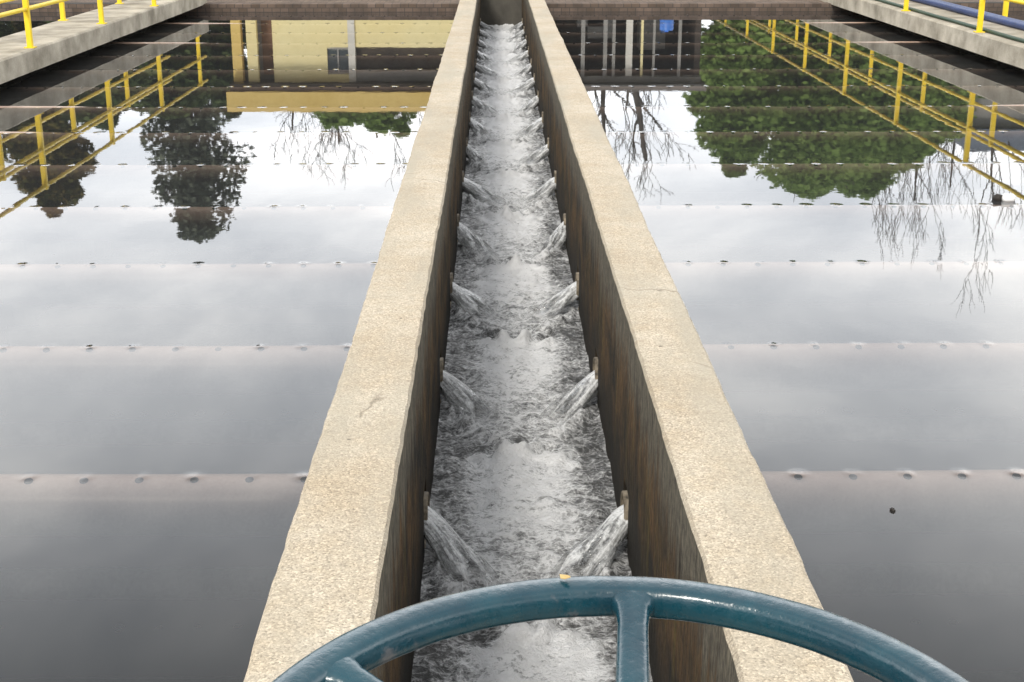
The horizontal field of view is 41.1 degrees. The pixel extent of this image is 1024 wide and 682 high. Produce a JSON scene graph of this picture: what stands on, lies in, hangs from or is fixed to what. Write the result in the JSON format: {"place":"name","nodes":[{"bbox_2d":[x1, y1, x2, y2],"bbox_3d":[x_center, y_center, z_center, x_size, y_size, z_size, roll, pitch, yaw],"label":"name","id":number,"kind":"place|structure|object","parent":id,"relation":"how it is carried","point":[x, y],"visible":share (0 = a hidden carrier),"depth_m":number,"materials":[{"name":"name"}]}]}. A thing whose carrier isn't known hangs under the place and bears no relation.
{"place":"outdoors","nodes":[
{"label":"outdoors","id":0,"kind":"place"},
{"bbox_2d":[0,12,84,37],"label":"tank water","id":1,"kind":"structure","parent":0,"point":[11,24],"depth_m":24.14,"materials":[{"name":"grey liquid"}]},
{"bbox_2d":[0,55,128,206],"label":"water","id":2,"kind":"structure","parent":0,"point":[10,200],"depth_m":17.59,"materials":[{"name":"liquid"}]},
{"bbox_2d":[0,0,206,83],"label":"walkway","id":3,"kind":"structure","parent":2,"relation":"on","point":[55,41],"depth_m":18.65,"materials":[{"name":"concrete"}]},
{"bbox_2d":[0,0,123,20],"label":"railing","id":4,"kind":"object","parent":3,"relation":"on","point":[62,11],"visible":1,"depth_m":19.75,"materials":[{"name":"yellow metal"}]},
{"bbox_2d":[0,0,158,47],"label":"railing","id":5,"kind":"object","parent":3,"relation":"on","point":[26,9],"visible":1,"depth_m":16.30,"materials":[{"name":"yellow metal"}]},
{"bbox_2d":[0,12,455,681],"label":"tank water","id":6,"kind":"structure","parent":0,"point":[132,608],"depth_m":10.28,"materials":[{"name":"grey liquid"}]},
{"bbox_2d":[243,0,480,681],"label":"channel wall","id":7,"kind":"structure","parent":0,"point":[352,557],"depth_m":4.39,"materials":[{"name":"concrete"}]},
{"bbox_2d":[0,473,429,536],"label":"collector pipe","id":8,"kind":"object","parent":7,"relation":"attached to","point":[121,505],"visible":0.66,"depth_m":5.29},
{"bbox_2d":[424,506,531,625],"bbox_3d":[-0.130,0.844,5.021,0.268,0.241,0.851,-8,20,-22],"label":"water jet","id":9,"kind":"object","parent":8,"relation":"attached to","point":[436,518],"visible":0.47,"depth_m":5.18,"materials":[{"name":"white liquid"}]},
{"bbox_2d":[0,345,443,394],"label":"collector pipe","id":10,"kind":"object","parent":7,"relation":"attached to","point":[301,369],"visible":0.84,"depth_m":6.81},
{"bbox_2d":[440,370,513,437],"bbox_3d":[-0.196,0.329,6.595,0.260,0.242,0.688,-16,24,-40],"label":"water jet","id":11,"kind":"object","parent":10,"relation":"attached to","point":[451,380],"visible":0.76,"depth_m":6.74,"materials":[{"name":"white liquid"}]},
{"bbox_2d":[0,263,452,303],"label":"collector pipe","id":12,"kind":"object","parent":7,"relation":"attached to","point":[179,283],"visible":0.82,"depth_m":8.34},
{"bbox_2d":[450,282,515,327],"bbox_3d":[-0.203,-0.196,8.183,0.595,0.239,0.235,12,22,33],"label":"water jet","id":13,"kind":"object","parent":12,"relation":"attached to","point":[462,291],"visible":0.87,"depth_m":8.29,"materials":[{"name":"white liquid"}]},
{"bbox_2d":[0,206,459,240],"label":"collector pipe","id":14,"kind":"object","parent":7,"relation":"attached to","point":[190,223],"visible":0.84,"depth_m":9.86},
{"bbox_2d":[457,222,503,261],"bbox_3d":[-0.240,-0.676,9.623,0.255,0.233,0.749,-7,20,-21],"label":"water jet","id":15,"kind":"object","parent":14,"relation":"attached to","point":[472,236],"visible":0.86,"depth_m":9.76,"materials":[{"name":"white liquid"}]},
{"bbox_2d":[0,164,463,194],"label":"collector pipe","id":16,"kind":"object","parent":7,"relation":"attached to","point":[195,179],"visible":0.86,"depth_m":11.38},
{"bbox_2d":[462,178,523,208],"bbox_3d":[-0.182,-1.173,11.150,0.815,0.244,0.292,15,24,39],"label":"water jet","id":17,"kind":"object","parent":16,"relation":"attached to","point":[475,186],"visible":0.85,"depth_m":11.32,"materials":[{"name":"white liquid"}]},
{"bbox_2d":[0,131,467,158],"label":"collector pipe","id":18,"kind":"object","parent":7,"relation":"attached to","point":[57,145],"visible":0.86,"depth_m":12.91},
{"bbox_2d":[466,145,489,165],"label":"water jet","id":19,"kind":"object","parent":18,"relation":"attached to","point":[474,154],"visible":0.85,"depth_m":12.81,"materials":[{"name":"white liquid"}]},
{"bbox_2d":[0,106,470,130],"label":"collector pipe","id":20,"kind":"object","parent":7,"relation":"attached to","point":[227,119],"visible":0.88,"depth_m":14.43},
{"bbox_2d":[469,118,496,137],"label":"water jet","id":21,"kind":"object","parent":20,"relation":"attached to","point":[479,125],"visible":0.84,"depth_m":14.39,"materials":[{"name":"white liquid"}]},
{"bbox_2d":[0,87,472,107],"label":"collector pipe","id":22,"kind":"object","parent":7,"relation":"attached to","point":[194,97],"visible":0.78,"depth_m":15.95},
{"bbox_2d":[472,96,498,113],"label":"water jet","id":23,"kind":"object","parent":22,"relation":"attached to","point":[477,102],"visible":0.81,"depth_m":15.89,"materials":[{"name":"white liquid"}]},
{"bbox_2d":[21,70,474,86],"bbox_3d":[-3.375,-3.357,17.552,5.796,0.249,0.314,0,18,-1],"label":"collector pipe","id":24,"kind":"object","parent":7,"relation":"attached to","point":[239,78],"visible":0.84,"depth_m":17.47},
{"bbox_2d":[474,78,504,94],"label":"water jet","id":25,"kind":"object","parent":24,"relation":"attached to","point":[477,82],"visible":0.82,"depth_m":17.41,"materials":[{"name":"white liquid"}]},
{"bbox_2d":[61,55,476,70],"bbox_3d":[-3.393,-3.859,19.077,5.794,0.249,0.314,0,18,-1],"label":"collector pipe","id":26,"kind":"object","parent":7,"relation":"attached to","point":[395,65],"visible":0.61,"depth_m":19.00,"materials":[{"name":"grey metal"}]},
{"bbox_2d":[475,63,503,75],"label":"water jet","id":27,"kind":"object","parent":26,"relation":"attached to","point":[480,67],"visible":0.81,"depth_m":18.93,"materials":[{"name":"white liquid"}]},
{"bbox_2d":[100,42,477,56],"bbox_3d":[-3.413,-4.370,20.599,5.796,0.267,0.314,0,18,-1],"label":"collector pipe","id":28,"kind":"object","parent":7,"relation":"attached to","point":[208,55],"visible":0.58,"depth_m":20.54,"materials":[{"name":"grey metal"}]},
{"bbox_2d":[477,51,496,62],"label":"water jet","id":29,"kind":"object","parent":28,"relation":"attached to","point":[482,56],"visible":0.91,"depth_m":20.48,"materials":[{"name":"white liquid"}]},
{"bbox_2d":[156,23,479,33],"bbox_3d":[-3.450,-5.375,23.650,5.795,0.267,0.314,0,18,-1],"label":"collector pipe","id":30,"kind":"object","parent":7,"relation":"attached to","point":[252,23],"visible":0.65,"depth_m":23.57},
{"bbox_2d":[479,30,506,40],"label":"water jet","id":31,"kind":"object","parent":30,"relation":"attached to","point":[482,32],"visible":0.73,"depth_m":23.55,"materials":[{"name":"white liquid"}]},
{"bbox_2d":[481,0,521,25],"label":"channel end wall","id":32,"kind":"structure","parent":7,"relation":"attached to","point":[497,12],"depth_m":25.85,"materials":[{"name":"concrete"}]},
{"bbox_3d":[-3.432,-4.864,22.128,5.796,0.249,0.314,0,18,-1],"label":"collector pipe","id":33,"kind":"object","parent":7,"relation":"attached to","visible":0},
{"bbox_2d":[478,40,493,49],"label":"water jet","id":34,"kind":"object","parent":33,"relation":"attached to","point":[483,45],"visible":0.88,"depth_m":21.98,"materials":[{"name":"white liquid"}]},
{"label":"collector pipe","id":35,"kind":"object","parent":7,"relation":"attached to","visible":0},
{"bbox_2d":[480,21,494,30],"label":"water jet","id":36,"kind":"object","parent":35,"relation":"attached to","point":[483,25],"visible":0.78,"depth_m":25.03,"materials":[{"name":"white liquid"}]},
{"bbox_2d":[6,0,1003,2],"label":"paving","id":37,"kind":"structure","parent":0,"point":[323,1],"depth_m":26.61,"materials":[{"name":"concrete"}]},
{"bbox_2d":[411,24,652,681],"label":"channel water","id":38,"kind":"structure","parent":0,"point":[518,503],"depth_m":6.41,"materials":[{"name":"grey liquid"}]},
{"bbox_2d":[522,0,853,681],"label":"channel wall","id":39,"kind":"structure","parent":0,"point":[687,475],"depth_m":4.58,"materials":[{"name":"concrete"}]},
{"bbox_2d":[523,22,884,34],"bbox_3d":[3.466,-5.401,23.728,6.535,0.267,0.314,0,18,-1],"label":"collector pipe","id":40,"kind":"object","parent":39,"relation":"attached to","point":[822,22],"visible":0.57,"depth_m":23.72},
{"bbox_2d":[508,29,523,39],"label":"water jet","id":41,"kind":"object","parent":40,"relation":"attached to","point":[517,35],"visible":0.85,"depth_m":23.52,"materials":[{"name":"white liquid"}]},
{"bbox_2d":[528,41,947,57],"bbox_3d":[3.505,-4.396,20.677,6.536,0.267,0.314,0,18,-1],"label":"collector pipe","id":42,"kind":"object","parent":39,"relation":"attached to","point":[859,42],"visible":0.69,"depth_m":20.65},
{"bbox_2d":[503,50,528,61],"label":"water jet","id":43,"kind":"object","parent":42,"relation":"attached to","point":[522,57],"visible":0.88,"depth_m":20.49,"materials":[{"name":"white liquid"}]},
{"bbox_2d":[530,59,986,69],"bbox_3d":[3.524,-3.885,19.155,6.536,0.249,0.314,0,18,-1],"label":"collector pipe","id":44,"kind":"object","parent":39,"relation":"attached to","point":[590,65],"visible":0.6,"depth_m":19.06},
{"bbox_2d":[510,63,531,78],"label":"water jet","id":45,"kind":"object","parent":44,"relation":"attached to","point":[528,67],"visible":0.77,"depth_m":18.93,"materials":[{"name":"white liquid"}]},
{"bbox_2d":[533,69,1023,86],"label":"collector pipe","id":46,"kind":"object","parent":39,"relation":"attached to","point":[800,77],"visible":0.89,"depth_m":17.55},
{"bbox_2d":[504,77,534,93],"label":"water jet","id":47,"kind":"object","parent":46,"relation":"attached to","point":[528,86],"visible":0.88,"depth_m":17.42,"materials":[{"name":"white liquid"}]},
{"bbox_2d":[537,86,1023,106],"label":"collector pipe","id":48,"kind":"object","parent":39,"relation":"attached to","point":[708,96],"visible":0.85,"depth_m":16.03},
{"bbox_2d":[511,96,538,113],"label":"water jet","id":49,"kind":"object","parent":48,"relation":"attached to","point":[533,102],"visible":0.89,"depth_m":15.87,"materials":[{"name":"white liquid"}]},
{"bbox_2d":[541,105,1023,129],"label":"collector pipe","id":50,"kind":"object","parent":39,"relation":"attached to","point":[819,118],"visible":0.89,"depth_m":14.50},
{"bbox_2d":[504,117,542,137],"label":"water jet","id":51,"kind":"object","parent":50,"relation":"attached to","point":[532,127],"visible":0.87,"depth_m":14.38,"materials":[{"name":"white liquid"}]},
{"bbox_2d":[547,131,1023,157],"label":"collector pipe","id":52,"kind":"object","parent":39,"relation":"attached to","point":[814,144],"visible":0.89,"depth_m":12.97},
{"bbox_2d":[507,144,548,168],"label":"water jet","id":53,"kind":"object","parent":52,"relation":"attached to","point":[539,154],"visible":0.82,"depth_m":12.85,"materials":[{"name":"white liquid"}]},
{"bbox_2d":[554,163,1023,192],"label":"collector pipe","id":54,"kind":"object","parent":39,"relation":"attached to","point":[848,178],"visible":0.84,"depth_m":11.44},
{"bbox_2d":[509,177,555,208],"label":"water jet","id":55,"kind":"object","parent":54,"relation":"attached to","point":[542,189],"visible":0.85,"depth_m":11.32,"materials":[{"name":"white liquid"}]},
{"bbox_2d":[563,205,1023,238],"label":"collector pipe","id":56,"kind":"object","parent":39,"relation":"attached to","point":[814,221],"visible":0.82,"depth_m":9.91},
{"bbox_2d":[533,221,565,259],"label":"water jet","id":57,"kind":"object","parent":56,"relation":"attached to","point":[555,238],"visible":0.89,"depth_m":9.76,"materials":[{"name":"white liquid"}]},
{"bbox_2d":[575,261,1023,301],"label":"collector pipe","id":58,"kind":"object","parent":39,"relation":"attached to","point":[849,281],"visible":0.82,"depth_m":8.38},
{"bbox_2d":[516,282,578,321],"bbox_3d":[0.223,-0.206,8.208,0.590,0.236,0.212,-14,23,-36],"label":"water jet","id":59,"kind":"object","parent":58,"relation":"attached to","point":[564,297],"visible":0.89,"depth_m":8.29,"materials":[{"name":"white liquid"}]},
{"bbox_2d":[593,343,1023,391],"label":"collector pipe","id":60,"kind":"object","parent":39,"relation":"attached to","point":[796,367],"visible":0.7,"depth_m":6.85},
{"bbox_2d":[523,370,597,434],"bbox_3d":[0.248,0.341,6.566,0.245,0.249,0.803,13,22,34],"label":"water jet","id":61,"kind":"object","parent":60,"relation":"attached to","point":[590,391],"visible":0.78,"depth_m":6.72,"materials":[{"name":"white liquid"}]},
{"bbox_2d":[620,469,1023,532],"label":"collector pipe","id":62,"kind":"object","parent":39,"relation":"attached to","point":[925,501],"visible":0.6,"depth_m":5.32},
{"bbox_2d":[546,504,627,575],"bbox_3d":[0.260,0.836,5.050,0.247,0.239,0.789,12,22,33],"label":"water jet","id":63,"kind":"object","parent":62,"relation":"attached to","point":[605,550],"visible":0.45,"depth_m":5.18,"materials":[{"name":"white liquid"}]},
{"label":"collector pipe","id":64,"kind":"object","parent":39,"relation":"attached to","visible":0},
{"bbox_2d":[508,39,526,49],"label":"water jet","id":65,"kind":"object","parent":64,"relation":"attached to","point":[522,44],"visible":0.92,"depth_m":21.97,"materials":[{"name":"white liquid"}]},
{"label":"collector pipe","id":66,"kind":"object","parent":39,"relation":"attached to","visible":0},
{"bbox_2d":[509,22,522,30],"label":"water jet","id":67,"kind":"object","parent":66,"relation":"attached to","point":[518,25],"visible":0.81,"depth_m":25.05,"materials":[{"name":"white liquid"}]},
{"bbox_2d":[550,12,1023,681],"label":"tank water","id":68,"kind":"structure","parent":0,"point":[952,600],"depth_m":12.04,"materials":[{"name":"grey liquid"}]},
{"bbox_2d":[992,194,1015,202],"bbox_3d":[3.636,-1.055,10.091,0.167,0.072,0.079,2,18,6],"label":"float","id":69,"kind":"object","parent":68,"relation":"on","point":[1004,198],"visible":1,"depth_m":10.07,"materials":[{"name":"white plastic"}]},
{"bbox_2d":[917,54,1023,162],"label":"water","id":70,"kind":"structure","parent":0,"point":[998,159],"depth_m":19.27,"materials":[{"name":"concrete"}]},
{"bbox_2d":[820,0,1023,68],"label":"walkway","id":71,"kind":"structure","parent":70,"relation":"on","point":[1001,49],"depth_m":19.64,"materials":[{"name":"concrete"}]},
{"bbox_2d":[875,0,1023,42],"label":"hose","id":72,"kind":"object","parent":71,"relation":"on","point":[1007,36],"visible":0.92,"depth_m":19.28,"materials":[{"name":"rubber"}]},
{"bbox_2d":[901,0,1023,32],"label":"railing","id":73,"kind":"object","parent":71,"relation":"on","point":[981,9],"visible":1,"depth_m":18.07,"materials":[{"name":"yellow metal"}]},
{"bbox_2d":[911,0,1023,29],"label":"water pipe","id":74,"kind":"object","parent":71,"relation":"on","point":[995,18],"visible":0.96,"depth_m":20.21,"materials":[{"name":"blue metal"}]},
{"bbox_2d":[1002,1,1008,16],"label":"railing","id":75,"kind":"object","parent":71,"relation":"on","point":[1005,8],"depth_m":19.46,"materials":[{"name":"yellow metal"}]},
{"bbox_2d":[986,11,1023,20],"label":"tank water","id":76,"kind":"structure","parent":0,"point":[1018,15],"depth_m":25.52,"materials":[{"name":"grey liquid"}]},
{"label":"ground","id":77,"kind":"structure","parent":0,"visible":0},
{"bbox_2d":[0,2,116,11],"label":"kerb wall","id":78,"kind":"structure","parent":77,"relation":"on","point":[76,7],"depth_m":25.73,"materials":[{"name":"concrete"}]},
{"bbox_2d":[187,3,458,15],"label":"kerb wall","id":79,"kind":"structure","parent":77,"relation":"on","point":[329,7],"depth_m":25.79,"materials":[{"name":"concrete"}]},
{"bbox_2d":[546,2,851,11],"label":"kerb wall","id":80,"kind":"structure","parent":77,"relation":"on","point":[695,7],"depth_m":25.88,"materials":[{"name":"concrete"}]},
{"bbox_2d":[950,2,1023,10],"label":"kerb wall","id":81,"kind":"structure","parent":77,"relation":"on","point":[993,6],"depth_m":25.93,"materials":[{"name":"concrete"}]},
{"bbox_3d":[0.109,2.856,0.184,5.000,2.200,3.760,0,18,-1],"label":"platform","id":82,"kind":"object","parent":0,"visible":0},
{"bbox_3d":[0.101,0.854,1.284,0.300,0.914,0.300,0,18,-1],"label":"valve stand","id":83,"kind":"object","parent":82,"relation":"on","visible":0},
{"bbox_2d":[272,576,968,681],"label":"handwheel","id":84,"kind":"object","parent":83,"relation":"on","point":[633,605],"visible":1,"depth_m":1.39,"materials":[{"name":"teal metal"}]},
{"bbox_2d":[560,574,570,578],"bbox_3d":[0.056,0.248,1.440,0.008,0.003,0.024,-21,6,-23],"label":"leaf","id":85,"kind":"object","parent":84,"relation":"on","point":[562,576],"visible":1,"depth_m":1.44,"materials":[{"name":"yellow plant"}]}
]}

